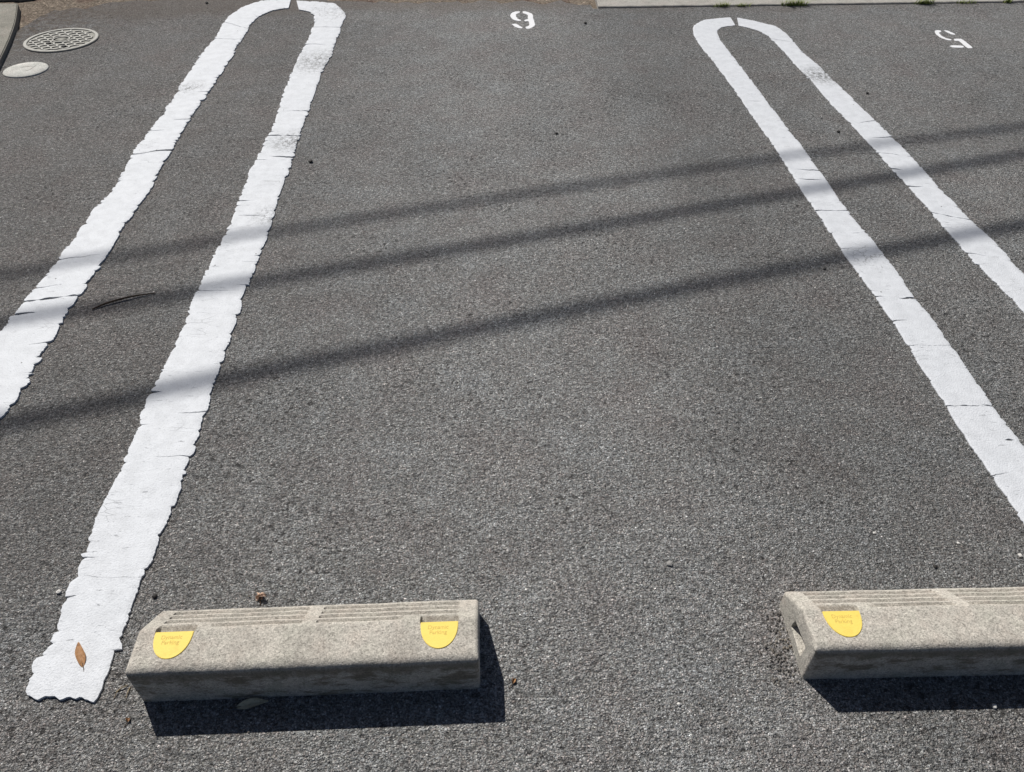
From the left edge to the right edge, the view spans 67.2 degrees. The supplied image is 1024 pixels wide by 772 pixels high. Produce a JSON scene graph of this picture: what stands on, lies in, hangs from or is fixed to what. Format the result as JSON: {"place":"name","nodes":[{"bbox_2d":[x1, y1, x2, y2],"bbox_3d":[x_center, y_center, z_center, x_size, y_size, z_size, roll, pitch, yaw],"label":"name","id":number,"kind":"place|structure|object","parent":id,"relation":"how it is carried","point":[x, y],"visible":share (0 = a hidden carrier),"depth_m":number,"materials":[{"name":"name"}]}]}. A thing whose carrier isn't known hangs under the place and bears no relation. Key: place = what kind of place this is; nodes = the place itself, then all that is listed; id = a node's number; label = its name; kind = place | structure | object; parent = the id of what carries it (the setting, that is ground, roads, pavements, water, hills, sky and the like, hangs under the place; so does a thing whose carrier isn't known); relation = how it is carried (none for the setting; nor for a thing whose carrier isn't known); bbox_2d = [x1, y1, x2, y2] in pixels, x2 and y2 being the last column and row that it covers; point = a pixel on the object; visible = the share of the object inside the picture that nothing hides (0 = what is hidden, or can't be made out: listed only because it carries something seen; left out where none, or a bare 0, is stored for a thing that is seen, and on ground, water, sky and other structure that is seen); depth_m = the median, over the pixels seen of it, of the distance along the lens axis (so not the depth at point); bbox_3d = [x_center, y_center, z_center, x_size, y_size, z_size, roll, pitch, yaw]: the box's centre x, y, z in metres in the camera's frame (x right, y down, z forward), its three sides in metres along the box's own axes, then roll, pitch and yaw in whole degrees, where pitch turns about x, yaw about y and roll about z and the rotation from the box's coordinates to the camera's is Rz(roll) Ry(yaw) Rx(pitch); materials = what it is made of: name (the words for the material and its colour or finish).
{"place":"outdoors","nodes":[
{"label":"outdoors","id":0,"kind":"place"},
{"bbox_2d":[0,0,589,30],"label":"dirt verge","id":1,"kind":"structure","parent":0,"point":[34,13],"depth_m":4.45,"materials":[{"name":"brown soil"}]},
{"bbox_2d":[0,0,31,1],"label":"edging stone","id":2,"kind":"object","parent":1,"relation":"on","point":[16,0],"visible":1,"depth_m":4.48,"materials":[{"name":"concrete"}]},
{"bbox_2d":[0,0,1023,771],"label":"asphalt lot","id":3,"kind":"structure","parent":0,"point":[610,360],"depth_m":2.03,"materials":[{"name":"grey asphalt"}]},
{"bbox_2d":[0,3,19,67],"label":"kerb","id":4,"kind":"structure","parent":3,"relation":"on","point":[9,18],"depth_m":4.04,"materials":[{"name":"concrete"}]},
{"bbox_2d":[3,62,48,77],"bbox_3d":[-2.291,-1.489,3.634,0.196,0.010,0.196,-7,43,-7],"label":"drain lid","id":5,"kind":"object","parent":3,"relation":"in","point":[25,70],"visible":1,"depth_m":3.63,"materials":[{"name":"concrete"}]},
{"bbox_2d":[23,28,98,52],"bbox_3d":[-2.301,-1.767,3.939,0.356,0.013,0.356,-8,43,-9],"label":"manhole cover","id":6,"kind":"object","parent":3,"relation":"in","point":[60,40],"visible":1,"depth_m":3.92,"materials":[{"name":"grey metal"}]},
{"bbox_2d":[114,685,130,697],"bbox_3d":[-0.700,0.549,1.386,0.024,0.005,0.026,0,42,0],"label":"dry straw","id":7,"kind":"object","parent":3,"relation":"on","point":[121,688],"visible":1,"depth_m":1.39,"materials":[{"name":"beige plant"}]},
{"bbox_2d":[92,293,155,309],"bbox_3d":[-1.142,-0.255,2.268,0.177,0.009,0.015,-19,46,-20],"label":"twig","id":8,"kind":"object","parent":3,"relation":"on","point":[108,302],"visible":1,"depth_m":2.26,"materials":[{"name":"plant"}]},
{"bbox_2d":[0,0,345,702],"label":"parking line","id":9,"kind":"object","parent":3,"relation":"on","point":[133,516],"visible":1,"depth_m":2.13,"materials":[{"name":"paint"}]},
{"bbox_2d":[75,642,85,670],"bbox_3d":[-0.800,0.501,1.431,0.016,0.007,0.071,-22,47,-23],"label":"fallen leaf","id":10,"kind":"object","parent":9,"relation":"on","point":[80,655],"visible":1,"depth_m":1.43,"materials":[{"name":"orange plant"}]},
{"bbox_2d":[230,698,267,708],"bbox_3d":[-0.466,0.563,1.366,0.066,0.010,0.016,-9,43,-9],"label":"fallen leaf","id":11,"kind":"object","parent":3,"relation":"on","point":[249,703],"visible":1,"depth_m":1.37,"materials":[{"name":"grey plant"}]},
{"bbox_2d":[255,592,266,604],"bbox_3d":[-0.500,0.418,1.524,0.024,0.019,0.022,19,45,20],"label":"curled leaf","id":12,"kind":"object","parent":3,"relation":"on","point":[259,596],"visible":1,"depth_m":1.52,"materials":[{"name":"brown plant"}]},
{"bbox_2d":[125,600,479,701],"bbox_3d":[-0.361,0.464,1.407,0.603,0.103,0.159,-2,42,-2],"label":"wheel stop","id":13,"kind":"object","parent":3,"relation":"on","point":[210,654],"visible":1,"depth_m":1.35,"materials":[{"name":"concrete"}]},
{"bbox_2d":[0,0,1021,771],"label":"loose grit","id":14,"kind":"object","parent":3,"relation":"on","point":[592,480],"visible":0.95,"depth_m":1.51,"materials":[{"name":"grey gravel"}]},
{"bbox_2d":[510,11,534,28],"bbox_3d":[0.056,-1.986,4.185,0.133,0.002,0.297,0,42,0],"label":"stall number","id":15,"kind":"object","parent":3,"relation":"on","point":[530,19],"visible":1,"depth_m":4.19,"materials":[{"name":"paint"}]},
{"bbox_2d":[713,0,731,6],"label":"weed tuft","id":16,"kind":"object","parent":3,"relation":"on","point":[723,5],"visible":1,"depth_m":4.35,"materials":[{"name":"green plant"}]},
{"bbox_2d":[781,0,814,5],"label":"weed tuft","id":17,"kind":"object","parent":3,"relation":"on","point":[798,3],"visible":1,"depth_m":4.36,"materials":[{"name":"green plant"}]},
{"bbox_2d":[693,17,1023,523],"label":"parking line","id":18,"kind":"object","parent":3,"relation":"on","point":[985,430],"visible":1,"depth_m":2.50,"materials":[{"name":"paint"}]},
{"bbox_2d":[779,587,1023,678],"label":"wheel stop","id":19,"kind":"object","parent":3,"relation":"on","point":[850,634],"visible":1,"depth_m":1.38,"materials":[{"name":"concrete"}]},
{"bbox_2d":[915,0,934,3],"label":"weed tuft","id":20,"kind":"object","parent":3,"relation":"on","point":[924,2],"visible":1,"depth_m":4.39,"materials":[{"name":"green plant"}]},
{"bbox_2d":[935,30,972,47],"bbox_3d":[2.255,-1.780,3.958,0.109,0.002,0.274,0,42,0],"label":"stall number","id":21,"kind":"object","parent":3,"relation":"on","point":[963,42],"visible":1,"depth_m":3.94,"materials":[{"name":"paint"}]},
{"bbox_2d":[956,0,976,3],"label":"weed tuft","id":22,"kind":"object","parent":3,"relation":"on","point":[964,2],"visible":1,"depth_m":4.40,"materials":[{"name":"green plant"}]},
{"bbox_2d":[589,0,596,8],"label":"ground","id":23,"kind":"structure","parent":0,"point":[591,2],"depth_m":4.48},
{"bbox_2d":[595,0,1023,8],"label":"pavement","id":24,"kind":"structure","parent":0,"point":[600,4],"depth_m":4.39,"materials":[{"name":"concrete"}]}
]}

